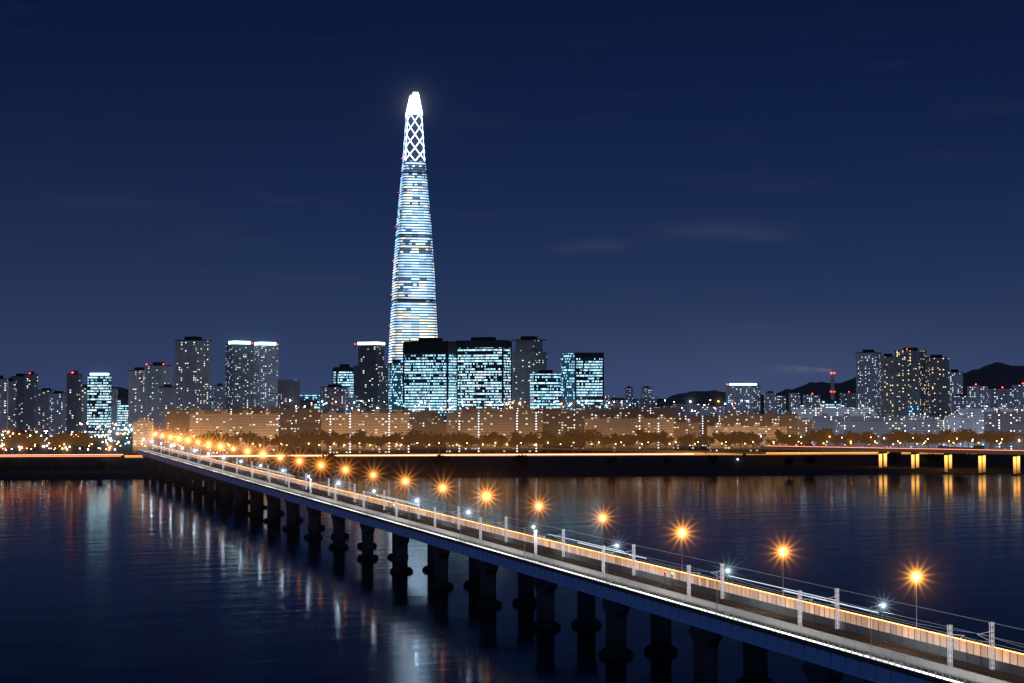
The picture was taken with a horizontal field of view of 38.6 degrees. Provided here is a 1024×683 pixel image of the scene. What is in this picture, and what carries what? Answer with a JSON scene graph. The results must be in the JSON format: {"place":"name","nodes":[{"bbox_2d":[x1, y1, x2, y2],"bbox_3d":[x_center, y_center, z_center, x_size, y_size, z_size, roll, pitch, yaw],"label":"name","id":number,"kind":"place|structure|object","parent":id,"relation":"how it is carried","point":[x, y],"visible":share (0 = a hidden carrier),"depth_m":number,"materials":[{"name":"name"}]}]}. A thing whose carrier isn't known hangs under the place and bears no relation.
{"place":"outdoors","nodes":[
{"label":"outdoors","id":0,"kind":"place"},
{"bbox_2d":[174,336,211,409],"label":"apartment building","id":1,"kind":"structure","parent":0,"point":[193,370],"depth_m":2034.85,"materials":[{"name":"grey concrete"}]},
{"bbox_2d":[225,340,252,408],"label":"twin tower","id":2,"kind":"structure","parent":0,"point":[239,375],"depth_m":2337.18,"materials":[{"name":"grey concrete"}]},
{"bbox_2d":[253,341,278,407],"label":"twin tower","id":3,"kind":"structure","parent":0,"point":[265,371],"depth_m":2366.67,"materials":[{"name":"grey concrete"}]},
{"bbox_2d":[354,341,388,410],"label":"dark residential tower","id":4,"kind":"structure","parent":0,"point":[371,380],"depth_m":2135.41,"materials":[{"name":"grey"}]},
{"bbox_2d":[0,473,1023,682],"bbox_3d":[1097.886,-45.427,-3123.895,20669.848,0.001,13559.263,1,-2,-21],"label":"water","id":5,"kind":"structure","parent":0,"point":[128,580],"depth_m":578.21,"materials":[{"name":"blue liquid"}]},
{"bbox_2d":[143,456,874,682],"bbox_3d":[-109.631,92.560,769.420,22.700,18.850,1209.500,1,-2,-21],"label":"bridge piers","id":6,"kind":"structure","parent":5,"relation":"in","point":[482,575],"depth_m":484.31,"materials":[{"name":"grey concrete"}]},
{"bbox_2d":[138,451,932,682],"bbox_3d":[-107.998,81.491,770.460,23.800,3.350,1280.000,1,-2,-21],"label":"bridge girders","id":7,"kind":"object","parent":6,"relation":"on","point":[863,670],"visible":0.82,"depth_m":374.61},
{"bbox_2d":[137,449,1023,682],"bbox_3d":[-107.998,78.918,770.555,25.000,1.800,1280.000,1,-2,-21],"label":"bridge deck","id":8,"kind":"structure","parent":6,"relation":"on","point":[871,661],"depth_m":352.69,"materials":[{"name":"concrete"}]},
{"bbox_2d":[143,434,918,656],"bbox_3d":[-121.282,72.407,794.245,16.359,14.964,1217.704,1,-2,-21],"label":"bridge street lamps","id":9,"kind":"object","parent":8,"relation":"on","point":[916,575],"visible":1,"depth_m":525.25,"materials":[{"name":"grey metal"}]},
{"bbox_2d":[139,449,974,682],"bbox_3d":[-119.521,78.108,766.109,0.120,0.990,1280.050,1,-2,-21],"label":"bridge railing","id":10,"kind":"object","parent":8,"relation":"on","point":[361,512],"visible":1,"depth_m":369.66,"materials":[{"name":"grey metal"}]},
{"bbox_2d":[146,441,994,669],"bbox_3d":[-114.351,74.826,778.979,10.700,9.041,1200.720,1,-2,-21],"label":"catenary masts","id":11,"kind":"object","parent":8,"relation":"on","point":[950,644],"visible":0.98,"depth_m":405.37},
{"bbox_2d":[142,440,1023,658],"bbox_3d":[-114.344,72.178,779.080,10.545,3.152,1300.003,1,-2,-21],"label":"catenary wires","id":12,"kind":"object","parent":11,"relation":"attached to","point":[691,569],"visible":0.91,"depth_m":349.48,"materials":[{"name":"grey metal"}]},
{"bbox_2d":[141,445,1023,682],"bbox_3d":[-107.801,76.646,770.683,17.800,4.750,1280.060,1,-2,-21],"label":"bridge noise fences","id":13,"kind":"object","parent":8,"relation":"on","point":[1004,662],"visible":0.83,"depth_m":355.64,"materials":[{"name":"grey metal"}]},
{"bbox_2d":[150,449,1023,681],"bbox_3d":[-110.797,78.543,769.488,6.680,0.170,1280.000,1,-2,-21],"label":"bridge rails","id":14,"kind":"object","parent":8,"relation":"on","point":[694,592],"visible":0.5,"depth_m":351.32,"materials":[{"name":"silver metal"}]},
{"bbox_2d":[543,445,1023,474],"bbox_3d":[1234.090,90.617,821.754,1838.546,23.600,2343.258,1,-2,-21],"label":"elevated road","id":15,"kind":"structure","parent":5,"relation":"in","point":[981,453],"depth_m":1347.00,"materials":[{"name":"grey concrete"}]},
{"bbox_2d":[0,399,1023,478],"bbox_3d":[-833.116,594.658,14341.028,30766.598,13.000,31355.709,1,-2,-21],"label":"bank","id":16,"kind":"structure","parent":0,"point":[535,466],"depth_m":1362.98,"materials":[{"name":"stone"}]},
{"bbox_2d":[0,375,8,434],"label":"flats","id":17,"kind":"structure","parent":16,"relation":"on","point":[4,382],"depth_m":1915.50,"materials":[{"name":"grey concrete"}]},
{"bbox_2d":[8,378,15,435],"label":"flats","id":18,"kind":"structure","parent":16,"relation":"on","point":[11,404],"depth_m":2117.26,"materials":[{"name":"grey concrete"}]},
{"bbox_2d":[11,373,24,429],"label":"flats","id":19,"kind":"structure","parent":16,"relation":"on","point":[19,378],"depth_m":2434.30,"materials":[{"name":"grey concrete"}]},
{"bbox_2d":[13,431,33,454],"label":"tree","id":20,"kind":"object","parent":16,"relation":"on","point":[20,440],"visible":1,"depth_m":1399.06,"materials":[{"name":"brown plant"}]},
{"bbox_2d":[24,371,37,430],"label":"flats","id":21,"kind":"structure","parent":16,"relation":"on","point":[31,384],"depth_m":2392.86,"materials":[{"name":"grey concrete"}]},
{"bbox_2d":[36,388,55,431],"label":"flats","id":22,"kind":"structure","parent":16,"relation":"on","point":[42,410],"depth_m":2312.76,"materials":[{"name":"grey concrete"}]},
{"bbox_2d":[48,391,66,436],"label":"flats","id":23,"kind":"structure","parent":16,"relation":"on","point":[57,401],"depth_m":2049.11,"materials":[{"name":"grey concrete"}]},
{"bbox_2d":[0,447,124,469],"bbox_3d":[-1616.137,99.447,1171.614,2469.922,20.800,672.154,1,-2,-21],"label":"viaduct","id":24,"kind":"object","parent":16,"relation":"on","point":[55,458],"visible":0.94,"depth_m":1296.62,"materials":[{"name":"brown concrete"}]},
{"bbox_2d":[54,431,76,454],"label":"tree","id":25,"kind":"object","parent":16,"relation":"on","point":[62,439],"visible":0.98,"depth_m":1416.68,"materials":[{"name":"brown plant"}]},
{"bbox_2d":[66,371,81,437],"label":"flats","id":26,"kind":"structure","parent":16,"relation":"on","point":[74,402],"depth_m":1814.91,"materials":[{"name":"grey concrete"}]},
{"bbox_2d":[81,385,86,432],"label":"flats","id":27,"kind":"structure","parent":16,"relation":"on","point":[84,411],"depth_m":2161.38,"materials":[{"name":"grey concrete"}]},
{"bbox_2d":[74,428,98,454],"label":"tree","id":28,"kind":"object","parent":16,"relation":"on","point":[90,438],"visible":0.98,"depth_m":1434.42,"materials":[{"name":"brown plant"}]},
{"bbox_2d":[87,372,110,435],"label":"office","id":29,"kind":"structure","parent":16,"relation":"on","point":[98,399],"depth_m":2089.64,"materials":[{"name":"blue glass"}]},
{"bbox_2d":[111,386,117,432],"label":"flats","id":30,"kind":"structure","parent":16,"relation":"on","point":[114,393],"depth_m":2248.06,"materials":[{"name":"grey concrete"}]},
{"bbox_2d":[117,400,127,430],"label":"office building","id":31,"kind":"structure","parent":16,"relation":"on","point":[122,415],"depth_m":2387.14,"materials":[{"name":"blue glass"}]},
{"bbox_2d":[128,367,145,432],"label":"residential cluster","id":32,"kind":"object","parent":16,"relation":"on","point":[136,397],"visible":0.76,"depth_m":2289.59,"materials":[{"name":"grey concrete"}]},
{"bbox_2d":[133,418,153,452],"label":"slab flats","id":33,"kind":"structure","parent":16,"relation":"on","point":[143,428],"depth_m":1467.77,"materials":[{"name":"beige concrete"}]},
{"bbox_2d":[145,362,171,432],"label":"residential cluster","id":34,"kind":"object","parent":16,"relation":"on","point":[158,375],"visible":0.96,"depth_m":2238.67,"materials":[{"name":"grey"}]},
{"bbox_2d":[158,384,175,439],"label":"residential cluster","id":35,"kind":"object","parent":16,"relation":"on","point":[167,396],"visible":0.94,"depth_m":1893.06,"materials":[{"name":"grey concrete"}]},
{"bbox_2d":[165,407,227,450],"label":"slab flats","id":36,"kind":"structure","parent":16,"relation":"on","point":[177,423],"depth_m":1542.55,"materials":[{"name":"beige concrete"}]},
{"bbox_2d":[203,429,221,453],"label":"tree","id":37,"kind":"object","parent":16,"relation":"on","point":[216,437],"visible":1,"depth_m":1427.52,"materials":[{"name":"brown plant"}]},
{"bbox_2d":[214,383,224,408],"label":"apartment building","id":38,"kind":"structure","parent":16,"relation":"on","point":[219,394],"depth_m":2593.30,"materials":[{"name":"grey"}]},
{"bbox_2d":[188,406,267,412],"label":"slab flats","id":39,"kind":"structure","parent":16,"relation":"on","point":[238,409],"depth_m":1620.14,"materials":[{"name":"beige"}]},
{"bbox_2d":[189,410,278,453],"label":"slab flats","id":40,"kind":"structure","parent":16,"relation":"on","point":[266,423],"depth_m":1467.23,"materials":[{"name":"beige concrete"}]},
{"bbox_2d":[243,406,322,422],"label":"slab flats","id":41,"kind":"structure","parent":16,"relation":"on","point":[311,414],"depth_m":1697.25,"materials":[{"name":"beige concrete"}]},
{"bbox_2d":[274,432,295,454],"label":"tree","id":42,"kind":"object","parent":16,"relation":"on","point":[284,440],"visible":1,"depth_m":1427.78,"materials":[{"name":"brown plant"}]},
{"bbox_2d":[278,380,299,407],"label":"building","id":43,"kind":"structure","parent":16,"relation":"on","point":[288,390],"depth_m":2004.46,"materials":[{"name":"grey"}]},
{"bbox_2d":[278,420,321,450],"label":"slab flats","id":44,"kind":"structure","parent":16,"relation":"on","point":[295,428],"depth_m":1542.15,"materials":[{"name":"beige concrete"}]},
{"bbox_2d":[295,430,316,454],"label":"tree","id":45,"kind":"object","parent":16,"relation":"on","point":[305,437],"visible":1,"depth_m":1431.02,"materials":[{"name":"brown plant"}]},
{"bbox_2d":[320,384,349,412],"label":"building","id":46,"kind":"structure","parent":16,"relation":"on","point":[330,394],"depth_m":1988.37,"materials":[{"name":"grey"}]},
{"bbox_2d":[333,364,353,394],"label":"office building","id":47,"kind":"structure","parent":16,"relation":"on","point":[343,374],"depth_m":2290.89,"materials":[{"name":"blue glass"}]},
{"bbox_2d":[353,435,372,453],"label":"tree","id":48,"kind":"object","parent":16,"relation":"on","point":[363,440],"visible":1,"depth_m":1438.00,"materials":[{"name":"brown plant"}]},
{"bbox_2d":[321,410,409,452],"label":"slab flats","id":49,"kind":"structure","parent":16,"relation":"on","point":[376,423],"depth_m":1481.98,"materials":[{"name":"beige concrete"}]},
{"bbox_2d":[387,360,402,410],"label":"building","id":50,"kind":"structure","parent":16,"relation":"on","point":[395,383],"depth_m":2239.61,"materials":[{"name":"blue glass"}]},
{"bbox_2d":[357,408,437,422],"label":"slab flats","id":51,"kind":"structure","parent":16,"relation":"on","point":[422,416],"depth_m":1707.39,"materials":[{"name":"beige concrete"}]},
{"bbox_2d":[388,114,437,362],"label":"skyscraper","id":52,"kind":"structure","parent":16,"relation":"on","point":[413,310],"depth_m":2349.97,"materials":[{"name":"glass"}]},
{"bbox_2d":[405,92,422,116],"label":"skyscraper crown","id":53,"kind":"object","parent":52,"relation":"on","point":[414,105],"visible":0.89,"depth_m":2376.96},
{"bbox_2d":[404,428,422,447],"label":"tree","id":54,"kind":"object","parent":16,"relation":"on","point":[412,437],"visible":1,"depth_m":1458.21,"materials":[{"name":"brown plant"}]},
{"bbox_2d":[410,420,445,449],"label":"slab flats","id":55,"kind":"structure","parent":16,"relation":"on","point":[438,427],"depth_m":1556.66,"materials":[{"name":"beige concrete"}]},
{"bbox_2d":[403,338,457,421],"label":"office","id":56,"kind":"structure","parent":16,"relation":"on","point":[430,372],"depth_m":2061.97,"materials":[{"name":"blue glass"}]},
{"bbox_2d":[455,337,511,409],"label":"office","id":57,"kind":"structure","parent":16,"relation":"on","point":[484,371],"depth_m":2081.85,"materials":[{"name":"blue glass"}]},
{"bbox_2d":[446,410,542,451],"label":"slab flats","id":58,"kind":"structure","parent":16,"relation":"on","point":[476,425],"depth_m":1504.92,"materials":[{"name":"beige concrete"}]},
{"bbox_2d":[1,441,1000,459],"bbox_3d":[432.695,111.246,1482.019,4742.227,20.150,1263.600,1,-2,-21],"label":"street lamps","id":59,"kind":"object","parent":16,"relation":"on","point":[534,447],"visible":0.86,"depth_m":1430.20,"materials":[{"name":"grey"}]},
{"bbox_2d":[125,452,888,455],"bbox_3d":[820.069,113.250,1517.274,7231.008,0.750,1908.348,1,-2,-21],"label":"light trails","id":60,"kind":"object","parent":16,"relation":"on","point":[544,454],"visible":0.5,"depth_m":1418.34,"materials":[{"name":"orange"}]},
{"bbox_2d":[461,405,553,412],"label":"slab flats","id":61,"kind":"structure","parent":16,"relation":"on","point":[488,409],"depth_m":1721.90,"materials":[{"name":"beige"}]},
{"bbox_2d":[512,336,546,407],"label":"high-rise building","id":62,"kind":"structure","parent":16,"relation":"on","point":[529,356],"depth_m":2105.62,"materials":[{"name":"grey"}]},
{"bbox_2d":[530,370,560,408],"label":"office building","id":63,"kind":"structure","parent":16,"relation":"on","point":[545,387],"depth_m":1937.03,"materials":[{"name":"blue glass"}]},
{"bbox_2d":[540,429,557,452],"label":"tree","id":64,"kind":"object","parent":16,"relation":"on","point":[548,437],"visible":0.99,"depth_m":1466.68,"materials":[{"name":"brown plant"}]},
{"bbox_2d":[531,406,595,447],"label":"slab flats","id":65,"kind":"structure","parent":16,"relation":"on","point":[556,422],"depth_m":1583.46,"materials":[{"name":"beige concrete"}]},
{"bbox_2d":[561,353,574,408],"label":"building","id":66,"kind":"structure","parent":16,"relation":"on","point":[567,379],"depth_m":2092.41,"materials":[{"name":"blue glass"}]},
{"bbox_2d":[575,353,603,408],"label":"office building","id":67,"kind":"structure","parent":16,"relation":"on","point":[589,377],"depth_m":2096.50,"materials":[{"name":"blue glass"}]},
{"bbox_2d":[584,429,604,452],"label":"tree","id":68,"kind":"object","parent":16,"relation":"on","point":[594,436],"visible":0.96,"depth_m":1470.05,"materials":[{"name":"brown plant"}]},
{"bbox_2d":[603,398,630,407],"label":"building","id":69,"kind":"structure","parent":16,"relation":"on","point":[616,402],"depth_m":1993.05,"materials":[{"name":"grey concrete"}]},
{"bbox_2d":[585,415,673,450],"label":"slab flats","id":70,"kind":"structure","parent":16,"relation":"on","point":[618,425],"depth_m":1523.89,"materials":[{"name":"beige concrete"}]},
{"bbox_2d":[587,405,676,417],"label":"slab flats","id":71,"kind":"structure","parent":16,"relation":"on","point":[630,411],"depth_m":1744.85,"materials":[{"name":"beige"}]},
{"bbox_2d":[635,428,654,452],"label":"tree","id":72,"kind":"object","parent":16,"relation":"on","point":[643,436],"visible":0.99,"depth_m":1469.69,"materials":[{"name":"brown plant"}]},
{"bbox_2d":[638,398,656,407],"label":"building","id":73,"kind":"structure","parent":16,"relation":"on","point":[644,402],"depth_m":2590.59,"materials":[{"name":"grey concrete"}]},
{"bbox_2d":[672,404,699,415],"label":"building","id":74,"kind":"structure","parent":16,"relation":"on","point":[684,409],"depth_m":2165.92,"materials":[{"name":"grey"}]},
{"bbox_2d":[674,419,699,448],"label":"slab flats","id":75,"kind":"structure","parent":16,"relation":"on","point":[686,427],"depth_m":1598.75,"materials":[{"name":"beige concrete"}]},
{"bbox_2d":[670,413,747,445],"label":"slab flats","id":76,"kind":"structure","parent":16,"relation":"on","point":[711,420],"depth_m":1676.87,"materials":[{"name":"beige concrete"}]},
{"bbox_2d":[700,406,724,415],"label":"building","id":77,"kind":"structure","parent":16,"relation":"on","point":[709,410],"depth_m":2333.55,"materials":[{"name":"grey"}]},
{"bbox_2d":[712,429,732,450],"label":"tree","id":78,"kind":"object","parent":16,"relation":"on","point":[721,437],"visible":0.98,"depth_m":1476.29,"materials":[{"name":"brown plant"}]},
{"bbox_2d":[726,383,759,413],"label":"building","id":79,"kind":"structure","parent":16,"relation":"on","point":[745,397],"depth_m":2286.42,"materials":[{"name":"grey concrete"}]},
{"bbox_2d":[707,423,786,450],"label":"slab flats","id":80,"kind":"structure","parent":16,"relation":"on","point":[768,431],"depth_m":1525.00,"materials":[{"name":"beige"}]},
{"bbox_2d":[722,411,797,445],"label":"slab flats","id":81,"kind":"structure","parent":16,"relation":"on","point":[786,418],"depth_m":1607.12,"materials":[{"name":"beige concrete"}]},
{"bbox_2d":[764,391,775,413],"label":"apartment building","id":82,"kind":"structure","parent":16,"relation":"on","point":[769,400],"depth_m":2692.48,"materials":[{"name":"grey concrete"}]},
{"bbox_2d":[776,394,785,413],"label":"apartment building","id":83,"kind":"structure","parent":16,"relation":"on","point":[780,401],"depth_m":2792.23,"materials":[{"name":"grey concrete"}]},
{"bbox_2d":[789,391,799,409],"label":"apartment building","id":84,"kind":"structure","parent":16,"relation":"on","point":[794,399],"depth_m":2694.36,"materials":[{"name":"grey concrete"}]},
{"bbox_2d":[798,418,812,445],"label":"slab flats","id":85,"kind":"structure","parent":16,"relation":"on","point":[804,424],"depth_m":1682.76,"materials":[{"name":"beige concrete"}]},
{"bbox_2d":[803,393,819,407],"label":"apartment building","id":86,"kind":"structure","parent":16,"relation":"on","point":[811,400],"depth_m":2590.11,"materials":[{"name":"grey concrete"}]},
{"bbox_2d":[791,405,874,420],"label":"slab flats","id":87,"kind":"structure","parent":16,"relation":"on","point":[802,411],"depth_m":1765.08,"materials":[{"name":"grey concrete"}]},
{"bbox_2d":[840,391,855,406],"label":"apartment building","id":88,"kind":"structure","parent":16,"relation":"on","point":[847,398],"depth_m":2889.62,"materials":[{"name":"grey concrete"}]},
{"bbox_2d":[813,414,901,445],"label":"slab flats","id":89,"kind":"structure","parent":16,"relation":"on","point":[825,421],"depth_m":1619.34,"materials":[{"name":"grey concrete"}]},
{"bbox_2d":[856,349,881,415],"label":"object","id":90,"kind":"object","parent":16,"relation":"on","point":[868,379],"visible":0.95,"depth_m":2587.06,"materials":[{"name":"grey concrete"}]},
{"bbox_2d":[835,417,937,447],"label":"slab flats","id":91,"kind":"structure","parent":16,"relation":"on","point":[885,425],"depth_m":1549.16,"materials":[{"name":"grey concrete"}]},
{"bbox_2d":[881,354,894,415],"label":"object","id":92,"kind":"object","parent":16,"relation":"on","point":[888,381],"visible":0.54,"depth_m":2665.03,"materials":[{"name":"grey"}]},
{"bbox_2d":[894,347,926,415],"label":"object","id":93,"kind":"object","parent":16,"relation":"on","point":[910,375],"visible":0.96,"depth_m":2604.15,"materials":[{"name":"grey concrete"}]},
{"bbox_2d":[927,355,949,418],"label":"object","id":94,"kind":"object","parent":16,"relation":"on","point":[938,397],"visible":0.76,"depth_m":2681.97,"materials":[{"name":"grey"}]},
{"bbox_2d":[938,426,960,447],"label":"tree","id":95,"kind":"object","parent":16,"relation":"on","point":[953,436],"visible":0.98,"depth_m":1508.96,"materials":[{"name":"brown plant"}]},
{"bbox_2d":[949,369,962,395],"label":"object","id":96,"kind":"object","parent":16,"relation":"on","point":[955,381],"visible":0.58,"depth_m":2789.64,"materials":[{"name":"grey"}]},
{"bbox_2d":[944,413,972,446],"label":"slab flats","id":97,"kind":"structure","parent":16,"relation":"on","point":[955,422],"depth_m":1642.75,"materials":[{"name":"grey concrete"}]},
{"bbox_2d":[950,394,966,415],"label":"apartment building","id":98,"kind":"structure","parent":16,"relation":"on","point":[957,401],"depth_m":2489.62,"materials":[{"name":"grey concrete"}]},
{"bbox_2d":[967,383,987,407],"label":"apartment building","id":99,"kind":"structure","parent":16,"relation":"on","point":[975,395],"depth_m":2291.88,"materials":[{"name":"grey"}]},
{"bbox_2d":[958,406,1015,444],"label":"slab flats","id":100,"kind":"structure","parent":16,"relation":"on","point":[977,414],"depth_m":1706.44,"materials":[{"name":"grey concrete"}]},
{"bbox_2d":[984,386,1015,407],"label":"apartment building","id":101,"kind":"structure","parent":16,"relation":"on","point":[995,396],"depth_m":2235.77,"materials":[{"name":"grey"}]},
{"bbox_2d":[984,409,1023,449],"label":"slab flats","id":102,"kind":"structure","parent":16,"relation":"on","point":[997,420],"depth_m":1559.77,"materials":[{"name":"grey concrete"}]},
{"bbox_2d":[1012,382,1023,407],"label":"apartment building","id":103,"kind":"structure","parent":16,"relation":"on","point":[1019,387],"depth_m":2292.37,"materials":[{"name":"grey"}]},
{"bbox_2d":[0,0,1023,398],"label":"sky","id":104,"kind":"structure","parent":0,"point":[691,195],"materials":[{"name":"blue"}]},
{"bbox_2d":[125,452,943,457],"bbox_3d":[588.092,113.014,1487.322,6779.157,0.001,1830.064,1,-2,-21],"label":"expressway road","id":105,"kind":"structure","parent":0,"point":[555,455],"depth_m":1413.33,"materials":[{"name":"grey asphalt"}]},
{"bbox_2d":[65,362,1023,411],"bbox_3d":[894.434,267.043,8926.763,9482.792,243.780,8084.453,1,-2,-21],"label":"mountains","id":106,"kind":"structure","parent":0,"point":[996,374],"depth_m":6307.73,"materials":[{"name":"black"}]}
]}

